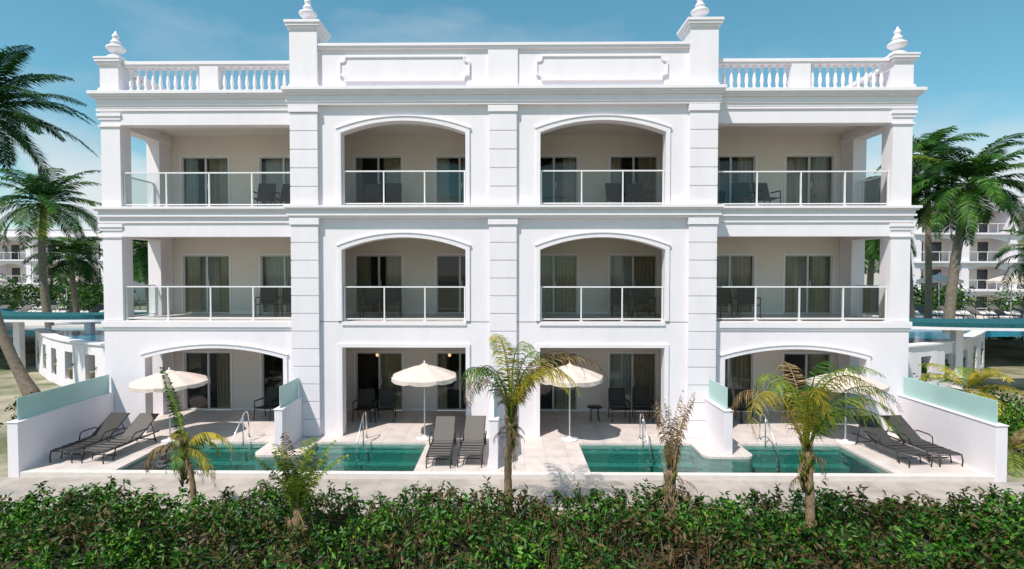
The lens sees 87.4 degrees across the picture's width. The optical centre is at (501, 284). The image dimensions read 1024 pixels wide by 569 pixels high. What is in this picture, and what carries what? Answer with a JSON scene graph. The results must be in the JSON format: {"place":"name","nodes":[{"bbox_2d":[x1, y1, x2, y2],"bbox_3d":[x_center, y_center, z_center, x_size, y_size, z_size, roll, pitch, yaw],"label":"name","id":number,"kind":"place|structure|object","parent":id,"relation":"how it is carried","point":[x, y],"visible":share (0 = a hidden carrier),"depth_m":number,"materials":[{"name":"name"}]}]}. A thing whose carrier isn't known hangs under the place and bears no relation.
{"place":"outdoors","nodes":[
{"label":"outdoors","id":0,"kind":"place"},
{"bbox_2d":[20,410,994,481],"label":"pool deck","id":1,"kind":"structure","parent":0,"point":[548,454],"depth_m":15.48,"materials":[{"name":"tile"}]},
{"bbox_2d":[49,412,129,462],"bbox_3d":[-11.588,4.306,15.181,0.736,0.821,2.034,0,1,5],"label":"sun lounger","id":2,"kind":"object","parent":1,"relation":"on","point":[110,424],"visible":0.91,"depth_m":15.37,"materials":[{"name":"metal"}]},
{"bbox_2d":[81,413,159,463],"bbox_3d":[-10.690,4.307,15.121,0.736,0.821,2.034,0,1,6],"label":"sun lounger","id":3,"kind":"object","parent":1,"relation":"on","point":[137,428],"visible":1,"depth_m":15.37,"materials":[{"name":"metal"}]},
{"bbox_2d":[128,367,208,442],"bbox_3d":[-9.975,3.587,16.116,2.036,2.201,2.036,0,1,12],"label":"patio umbrella","id":4,"kind":"object","parent":1,"relation":"on","point":[181,380],"visible":0.81,"depth_m":15.66,"materials":[{"name":"white fabric"}]},
{"bbox_2d":[230,411,250,466],"bbox_3d":[-7.709,4.505,15.820,0.100,1.381,1.181,0,1,1],"label":"pool handrail","id":5,"kind":"object","parent":1,"relation":"on","point":[242,419],"visible":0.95,"depth_m":15.97,"materials":[{"name":"silver metal"}]},
{"bbox_2d":[253,387,278,421],"bbox_3d":[-8.062,4.123,18.521,0.660,1.018,0.734,0,1,12],"label":"patio chair","id":6,"kind":"object","parent":1,"relation":"on","point":[271,395],"visible":0.8,"depth_m":18.75,"materials":[{"name":"metal"}]},
{"bbox_2d":[131,448,423,470],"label":"swimming pool","id":7,"kind":"structure","parent":1,"relation":"in","point":[382,459],"depth_m":15.65,"materials":[{"name":"liquid"}]},
{"bbox_2d":[273,378,302,452],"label":"partition wall","id":8,"kind":"structure","parent":1,"relation":"on","point":[288,415],"depth_m":15.53,"materials":[{"name":"white paint"}]},
{"bbox_2d":[356,411,367,467],"bbox_3d":[-4.109,4.506,15.776,0.100,1.381,1.181,0,1,1],"label":"pool handrail","id":9,"kind":"object","parent":1,"relation":"on","point":[362,420],"visible":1,"depth_m":15.92,"materials":[{"name":"silver metal"}]},
{"bbox_2d":[352,388,374,422],"bbox_3d":[-4.678,4.128,18.315,0.660,1.018,0.734,0,1,1],"label":"patio chair","id":10,"kind":"object","parent":1,"relation":"on","point":[366,396],"visible":0.98,"depth_m":18.55,"materials":[{"name":"metal"}]},
{"bbox_2d":[375,388,395,422],"bbox_3d":[-3.934,4.129,18.283,0.660,1.018,0.734,0,1,-4],"label":"patio chair","id":11,"kind":"object","parent":1,"relation":"on","point":[386,400],"visible":1,"depth_m":18.51,"materials":[{"name":"metal"}]},
{"bbox_2d":[391,361,455,440],"bbox_3d":[-2.333,3.494,16.270,1.934,2.378,1.934,0,1,-5],"label":"patio umbrella","id":12,"kind":"object","parent":1,"relation":"on","point":[424,374],"visible":1,"depth_m":15.75,"materials":[{"name":"white fabric"}]},
{"bbox_2d":[426,416,456,468],"bbox_3d":[-1.630,4.315,14.790,0.736,0.821,2.034,0,1,0],"label":"sun lounger","id":13,"kind":"object","parent":1,"relation":"on","point":[444,432],"visible":1,"depth_m":15.06,"materials":[{"name":"metal"}]},
{"bbox_2d":[457,416,486,467],"bbox_3d":[-0.790,4.314,14.850,0.736,0.821,2.034,0,1,2],"label":"sun lounger","id":14,"kind":"object","parent":1,"relation":"on","point":[474,437],"visible":1,"depth_m":15.13,"materials":[{"name":"fabric"}]},
{"bbox_2d":[488,384,499,468],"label":"partition wall","id":15,"kind":"structure","parent":1,"relation":"on","point":[494,420],"depth_m":13.77,"materials":[{"name":"white paint"}]},
{"bbox_2d":[86,0,926,437],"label":"facade trim","id":16,"kind":"structure","parent":1,"relation":"on","point":[302,214],"depth_m":16.28,"materials":[{"name":"white paint"}]},
{"bbox_2d":[100,27,913,436],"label":"facade walls","id":17,"kind":"structure","parent":1,"relation":"on","point":[696,61],"depth_m":16.43,"materials":[{"name":"white paint"}]},
{"bbox_2d":[124,123,906,411],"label":"terrace interiors","id":18,"kind":"object","parent":1,"relation":"on","point":[419,147],"visible":0.3,"depth_m":19.39,"materials":[{"name":"paint"}]},
{"bbox_2d":[253,183,275,205],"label":"patio chair","id":19,"kind":"object","parent":18,"relation":"on","point":[265,190],"visible":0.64,"depth_m":18.40,"materials":[{"name":"metal"}]},
{"bbox_2d":[255,287,277,316],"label":"patio chair","id":20,"kind":"object","parent":18,"relation":"on","point":[268,295],"visible":0.81,"depth_m":18.64,"materials":[{"name":"metal"}]},
{"bbox_2d":[271,184,290,205],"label":"patio chair","id":21,"kind":"object","parent":18,"relation":"on","point":[285,194],"visible":0.56,"depth_m":18.40,"materials":[{"name":"metal"}]},
{"bbox_2d":[275,287,291,316],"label":"patio chair","id":22,"kind":"object","parent":18,"relation":"on","point":[286,296],"visible":0.47,"depth_m":18.55,"materials":[{"name":"metal"}]},
{"bbox_2d":[359,288,380,317],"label":"patio chair","id":23,"kind":"object","parent":18,"relation":"on","point":[371,296],"visible":0.88,"depth_m":18.44,"materials":[{"name":"metal"}]},
{"bbox_2d":[361,183,381,204],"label":"patio chair","id":24,"kind":"object","parent":18,"relation":"on","point":[371,192],"visible":0.83,"depth_m":18.42,"materials":[{"name":"metal"}]},
{"bbox_2d":[379,183,401,204],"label":"patio chair","id":25,"kind":"object","parent":18,"relation":"on","point":[393,192],"visible":0.72,"depth_m":18.36,"materials":[{"name":"metal"}]},
{"bbox_2d":[382,288,401,316],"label":"patio chair","id":26,"kind":"object","parent":18,"relation":"on","point":[392,296],"visible":0.84,"depth_m":18.55,"materials":[{"name":"metal"}]},
{"bbox_2d":[123,170,889,321],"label":"balcony railings","id":27,"kind":"object","parent":18,"relation":"on","point":[869,191],"visible":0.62,"depth_m":16.59,"materials":[{"name":"clear glass"}]},
{"bbox_2d":[180,154,835,411],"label":"sliding doors","id":28,"kind":"structure","parent":18,"relation":"attached to","point":[628,371],"depth_m":19.56,"materials":[{"name":"glass"}]},
{"bbox_2d":[605,183,629,204],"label":"patio chair","id":29,"kind":"object","parent":18,"relation":"on","point":[613,191],"visible":0.8,"depth_m":18.35,"materials":[{"name":"metal"}]},
{"bbox_2d":[611,288,631,317],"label":"patio chair","id":30,"kind":"object","parent":18,"relation":"on","point":[616,297],"visible":0.86,"depth_m":18.48,"materials":[{"name":"metal"}]},
{"bbox_2d":[627,183,651,204],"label":"patio chair","id":31,"kind":"object","parent":18,"relation":"on","point":[636,193],"visible":0.77,"depth_m":18.40,"materials":[{"name":"metal"}]},
{"bbox_2d":[632,288,655,317],"bbox_3d":[4.816,0.591,18.159,0.660,1.018,0.734,0,1,-4],"label":"patio chair","id":32,"kind":"object","parent":18,"relation":"on","point":[640,295],"visible":0.84,"depth_m":18.39,"materials":[{"name":"metal"}]},
{"bbox_2d":[716,288,739,317],"bbox_3d":[7.572,0.593,18.053,0.660,1.018,0.734,0,1,2],"label":"patio chair","id":33,"kind":"object","parent":18,"relation":"on","point":[724,296],"visible":0.69,"depth_m":18.28,"materials":[{"name":"metal"}]},
{"bbox_2d":[732,183,755,205],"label":"patio chair","id":34,"kind":"object","parent":18,"relation":"on","point":[740,191],"visible":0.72,"depth_m":18.25,"materials":[{"name":"metal"}]},
{"bbox_2d":[737,288,760,317],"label":"patio chair","id":35,"kind":"object","parent":18,"relation":"on","point":[745,295],"visible":0.71,"depth_m":18.31,"materials":[{"name":"metal"}]},
{"bbox_2d":[752,183,780,205],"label":"patio chair","id":36,"kind":"object","parent":18,"relation":"on","point":[763,193],"visible":0.81,"depth_m":18.23,"materials":[{"name":"metal"}]},
{"bbox_2d":[540,362,602,441],"bbox_3d":[2.067,3.497,16.166,1.934,2.378,1.934,-1,2,-28],"label":"patio umbrella","id":37,"kind":"object","parent":1,"relation":"on","point":[576,374],"visible":0.75,"depth_m":15.63,"materials":[{"name":"white fabric"}]},
{"bbox_2d":[587,405,601,421],"bbox_3d":[3.171,4.388,18.175,0.500,0.501,0.500,0,1,1],"label":"side table","id":38,"kind":"object","parent":1,"relation":"on","point":[597,407],"visible":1,"depth_m":18.05,"materials":[{"name":"metal"}]},
{"bbox_2d":[608,388,630,422],"bbox_3d":[4.020,4.128,18.331,0.660,1.018,0.734,0,1,-1],"label":"patio chair","id":39,"kind":"object","parent":1,"relation":"on","point":[616,396],"visible":1,"depth_m":18.57,"materials":[{"name":"metal"}]},
{"bbox_2d":[632,388,653,422],"bbox_3d":[4.830,4.127,18.343,0.660,1.018,0.734,0,1,6],"label":"patio chair","id":40,"kind":"object","parent":1,"relation":"on","point":[640,396],"visible":1,"depth_m":18.57,"materials":[{"name":"metal"}]},
{"bbox_2d":[638,412,649,468],"bbox_3d":[4.190,4.508,15.674,0.100,1.381,1.181,0,1,1],"label":"pool handrail","id":41,"kind":"object","parent":1,"relation":"on","point":[643,425],"visible":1,"depth_m":15.83,"materials":[{"name":"silver metal"}]},
{"bbox_2d":[705,378,733,454],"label":"partition wall","id":42,"kind":"structure","parent":1,"relation":"on","point":[718,425],"depth_m":15.28,"materials":[{"name":"white paint"}]},
{"bbox_2d":[728,388,740,422],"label":"patio chair","id":43,"kind":"object","parent":1,"relation":"on","point":[730,400],"visible":0.35,"depth_m":18.49,"materials":[{"name":"metal"}]},
{"bbox_2d":[735,389,760,422],"bbox_3d":[8.374,4.130,18.241,0.660,1.018,0.734,0,1,2],"label":"patio chair","id":44,"kind":"object","parent":1,"relation":"on","point":[737,392],"visible":0.6,"depth_m":18.46,"materials":[{"name":"metal"}]},
{"bbox_2d":[758,413,778,469],"bbox_3d":[7.790,4.510,15.630,0.100,1.381,1.181,0,1,1],"label":"pool handrail","id":45,"kind":"object","parent":1,"relation":"on","point":[765,435],"visible":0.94,"depth_m":15.70,"materials":[{"name":"silver metal"}]},
{"bbox_2d":[805,369,889,444],"bbox_3d":[10.244,3.592,15.918,1.995,2.201,1.995,0,1,6],"label":"patio umbrella","id":46,"kind":"object","parent":1,"relation":"on","point":[881,386],"visible":0.62,"depth_m":15.46,"materials":[{"name":"white fabric"}]},
{"bbox_2d":[852,415,932,467],"bbox_3d":[10.783,4.314,14.858,0.736,0.821,2.034,0,1,-5],"label":"sun lounger","id":47,"kind":"object","parent":1,"relation":"on","point":[879,436],"visible":0.94,"depth_m":15.02,"materials":[{"name":"metal"}]},
{"bbox_2d":[882,415,963,466],"bbox_3d":[11.633,4.313,14.898,0.736,0.821,2.034,0,1,-4],"label":"sun lounger","id":48,"kind":"object","parent":1,"relation":"on","point":[910,435],"visible":0.88,"depth_m":15.02,"materials":[{"name":"metal"}]},
{"bbox_2d":[0,477,1023,520],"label":"paved path","id":49,"kind":"structure","parent":0,"point":[18,487],"depth_m":12.91,"materials":[{"name":"concrete"}]},
{"bbox_2d":[0,303,1023,523],"bbox_3d":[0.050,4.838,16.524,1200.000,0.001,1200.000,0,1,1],"label":"ground","id":50,"kind":"structure","parent":0,"point":[1007,356],"depth_m":26.58,"materials":[{"name":"beige plant"}]},
{"bbox_2d":[0,392,32,426],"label":"garden shrub","id":51,"kind":"object","parent":50,"relation":"on","point":[5,410],"visible":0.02,"depth_m":18.75,"materials":[{"name":"green plant"}]},
{"bbox_2d":[0,44,98,395],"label":"palm tree","id":52,"kind":"object","parent":50,"relation":"on","point":[27,385],"visible":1,"depth_m":21.32,"materials":[{"name":"green plant"}]},
{"bbox_2d":[0,167,101,327],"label":"palm tree","id":53,"kind":"object","parent":50,"relation":"on","point":[44,209],"visible":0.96,"depth_m":29.97,"materials":[{"name":"green plant"}]},
{"bbox_2d":[14,236,102,311],"bbox_3d":[-28.099,0.618,34.974,5.019,7.624,5.120,-1,2,-25],"label":"palm tree","id":54,"kind":"object","parent":50,"relation":"on","point":[81,267],"visible":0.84,"depth_m":34.25,"materials":[{"name":"green plant"}]},
{"bbox_2d":[5,374,113,476],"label":"garden wall","id":55,"kind":"structure","parent":50,"relation":"on","point":[42,425],"depth_m":14.63,"materials":[{"name":"white paint"}]},
{"bbox_2d":[0,272,140,310],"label":"tree mass","id":56,"kind":"object","parent":50,"relation":"on","point":[86,295],"visible":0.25,"depth_m":47.32,"materials":[{"name":"green plant"}]},
{"bbox_2d":[0,228,147,307],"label":"distant hotel","id":57,"kind":"structure","parent":50,"relation":"on","point":[11,264],"depth_m":78.02,"materials":[{"name":"paint"}]},
{"bbox_2d":[0,300,148,385],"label":"pool pavilion","id":58,"kind":"structure","parent":50,"relation":"on","point":[70,347],"depth_m":26.17,"materials":[{"name":"white paint"}]},
{"bbox_2d":[0,278,7,282],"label":"patio umbrella","id":59,"kind":"object","parent":58,"relation":"on","point":[3,280],"visible":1,"depth_m":37.38,"materials":[{"name":"white fabric"}]},
{"bbox_2d":[12,305,33,311],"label":"sun lounger","id":60,"kind":"object","parent":58,"relation":"on","point":[25,308],"visible":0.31,"depth_m":35.49,"materials":[{"name":"metal"}]},
{"bbox_2d":[48,275,88,300],"bbox_3d":[-30.691,0.639,37.805,2.443,3.036,2.443,0,1,-2],"label":"patio umbrella","id":61,"kind":"object","parent":58,"relation":"on","point":[77,280],"visible":0.12,"depth_m":37.78,"materials":[{"name":"white metal"}]},
{"bbox_2d":[59,305,81,311],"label":"sun lounger","id":62,"kind":"object","parent":58,"relation":"on","point":[70,309],"visible":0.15,"depth_m":35.37,"materials":[{"name":"metal"}]},
{"bbox_2d":[83,305,103,311],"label":"sun lounger","id":63,"kind":"object","parent":58,"relation":"on","point":[97,308],"visible":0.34,"depth_m":35.44,"materials":[{"name":"metal"}]},
{"bbox_2d":[98,231,148,311],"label":"palm tree","id":64,"kind":"object","parent":50,"relation":"on","point":[141,254],"visible":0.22,"depth_m":30.90,"materials":[{"name":"green plant"}]},
{"bbox_2d":[144,367,234,512],"bbox_3d":[-6.467,3.314,11.179,1.773,3.205,1.333,1,2,30],"label":"young palm","id":65,"kind":"object","parent":50,"relation":"on","point":[185,470],"visible":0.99,"depth_m":11.11,"materials":[{"name":"green plant"}]},
{"bbox_2d":[249,432,349,548],"bbox_3d":[-3.473,3.828,9.503,1.599,2.242,1.344,0,1,1],"label":"young palm","id":66,"kind":"object","parent":50,"relation":"on","point":[296,490],"visible":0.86,"depth_m":9.50,"materials":[{"name":"green plant"}]},
{"bbox_2d":[0,475,1023,568],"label":"hedge","id":67,"kind":"object","parent":50,"relation":"on","point":[889,533],"visible":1,"depth_m":9.50,"materials":[{"name":"green plant"}]},
{"bbox_2d":[459,334,609,514],"bbox_3d":[0.411,2.971,11.120,2.885,3.904,3.209,1,2,44],"label":"young palm","id":68,"kind":"object","parent":50,"relation":"on","point":[520,392],"visible":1,"depth_m":10.97,"materials":[{"name":"green plant"}]},
{"bbox_2d":[652,390,698,519],"bbox_3d":[3.373,3.499,10.394,0.924,2.880,0.897,0,1,8],"label":"young palm","id":69,"kind":"object","parent":50,"relation":"on","point":[672,461],"visible":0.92,"depth_m":10.38,"materials":[{"name":"brown plant"}]},
{"bbox_2d":[731,361,906,552],"bbox_3d":[5.618,3.197,9.451,3.537,3.536,2.583,-1,2,-40],"label":"young palm","id":70,"kind":"object","parent":50,"relation":"on","point":[806,470],"visible":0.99,"depth_m":9.49,"materials":[{"name":"green plant"}]},
{"bbox_2d":[864,222,918,316],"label":"palm tree","id":71,"kind":"object","parent":50,"relation":"on","point":[872,251],"visible":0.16,"depth_m":29.35,"materials":[{"name":"green plant"}]},
{"bbox_2d":[866,172,948,317],"bbox_3d":[22.883,-0.912,30.639,4.035,10.834,3.970,0,1,1],"label":"palm tree","id":72,"kind":"object","parent":50,"relation":"on","point":[918,197],"visible":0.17,"depth_m":30.09,"materials":[{"name":"green plant"}]},
{"bbox_2d":[875,125,989,317],"bbox_3d":[26.026,-2.669,33.302,5.168,14.189,5.833,0,1,1],"label":"palm tree","id":73,"kind":"object","parent":50,"relation":"on","point":[928,143],"visible":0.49,"depth_m":32.28,"materials":[{"name":"green plant"}]},
{"bbox_2d":[864,194,1023,309],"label":"distant hotel","id":74,"kind":"structure","parent":50,"relation":"on","point":[978,265],"depth_m":59.72,"materials":[{"name":"paint"}]},
{"bbox_2d":[864,301,1023,388],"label":"pool pavilion","id":75,"kind":"structure","parent":50,"relation":"on","point":[961,343],"depth_m":23.51,"materials":[{"name":"white paint"}]},
{"bbox_2d":[914,306,942,318],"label":"sun lounger","id":76,"kind":"object","parent":75,"relation":"on","point":[920,310],"visible":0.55,"depth_m":34.66,"materials":[{"name":"metal"}]},
{"bbox_2d":[916,272,963,314],"bbox_3d":[30.305,0.657,37.060,2.443,3.036,2.443,1,2,24],"label":"patio umbrella","id":77,"kind":"object","parent":75,"relation":"on","point":[939,278],"visible":0.68,"depth_m":36.56,"materials":[{"name":"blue fabric"}]},
{"bbox_2d":[937,306,973,318],"bbox_3d":[28.868,1.823,34.084,0.736,0.821,2.034,0,1,1],"label":"sun lounger","id":78,"kind":"object","parent":75,"relation":"on","point":[942,309],"visible":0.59,"depth_m":33.83,"materials":[{"name":"metal"}]},
{"bbox_2d":[962,306,999,318],"bbox_3d":[30.468,1.824,34.064,0.736,0.821,2.034,0,1,1],"label":"sun lounger","id":79,"kind":"object","parent":75,"relation":"on","point":[972,310],"visible":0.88,"depth_m":34.47,"materials":[{"name":"metal"}]},
{"bbox_2d":[986,274,1023,316],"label":"patio umbrella","id":80,"kind":"object","parent":75,"relation":"on","point":[997,280],"visible":0.48,"depth_m":35.81,"materials":[{"name":"white fabric"}]},
{"bbox_2d":[987,306,1023,318],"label":"sun lounger","id":81,"kind":"object","parent":75,"relation":"on","point":[997,310],"visible":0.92,"depth_m":34.47,"materials":[{"name":"metal"}]},
{"bbox_2d":[1011,306,1023,317],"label":"sun lounger","id":82,"kind":"object","parent":75,"relation":"on","point":[1020,309],"visible":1,"depth_m":34.77,"materials":[{"name":"metal"}]},
{"bbox_2d":[898,376,1008,481],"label":"garden wall","id":83,"kind":"structure","parent":50,"relation":"on","point":[971,429],"depth_m":14.34,"materials":[{"name":"white paint"}]},
{"bbox_2d":[909,373,1023,465],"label":"garden shrub","id":84,"kind":"object","parent":50,"relation":"on","point":[1012,422],"visible":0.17,"depth_m":16.07,"materials":[{"name":"green plant"}]},
{"bbox_2d":[911,133,1023,332],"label":"palm tree","id":85,"kind":"object","parent":50,"relation":"on","point":[961,204],"visible":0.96,"depth_m":27.05,"materials":[{"name":"green plant"}]},
{"bbox_2d":[913,275,1023,340],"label":"tree mass","id":86,"kind":"object","parent":50,"relation":"on","point":[921,291],"visible":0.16,"depth_m":50.15,"materials":[{"name":"green plant"}]},
{"bbox_2d":[917,363,1023,422],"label":"garden palm","id":87,"kind":"object","parent":50,"relation":"on","point":[982,375],"visible":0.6,"depth_m":17.15,"materials":[{"name":"green plant"}]},
{"bbox_2d":[992,229,1023,290],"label":"palm tree","id":88,"kind":"object","parent":50,"relation":"on","point":[1006,249],"visible":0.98,"depth_m":31.51,"materials":[{"name":"green plant"}]},
{"bbox_2d":[1007,428,1023,477],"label":"shrub","id":89,"kind":"object","parent":50,"relation":"on","point":[1011,454],"visible":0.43,"depth_m":14.24,"materials":[{"name":"green plant"}]},
{"bbox_2d":[0,0,1023,411],"label":"sky","id":90,"kind":"structure","parent":0,"point":[970,63],"materials":[{"name":"blue"}]}
]}

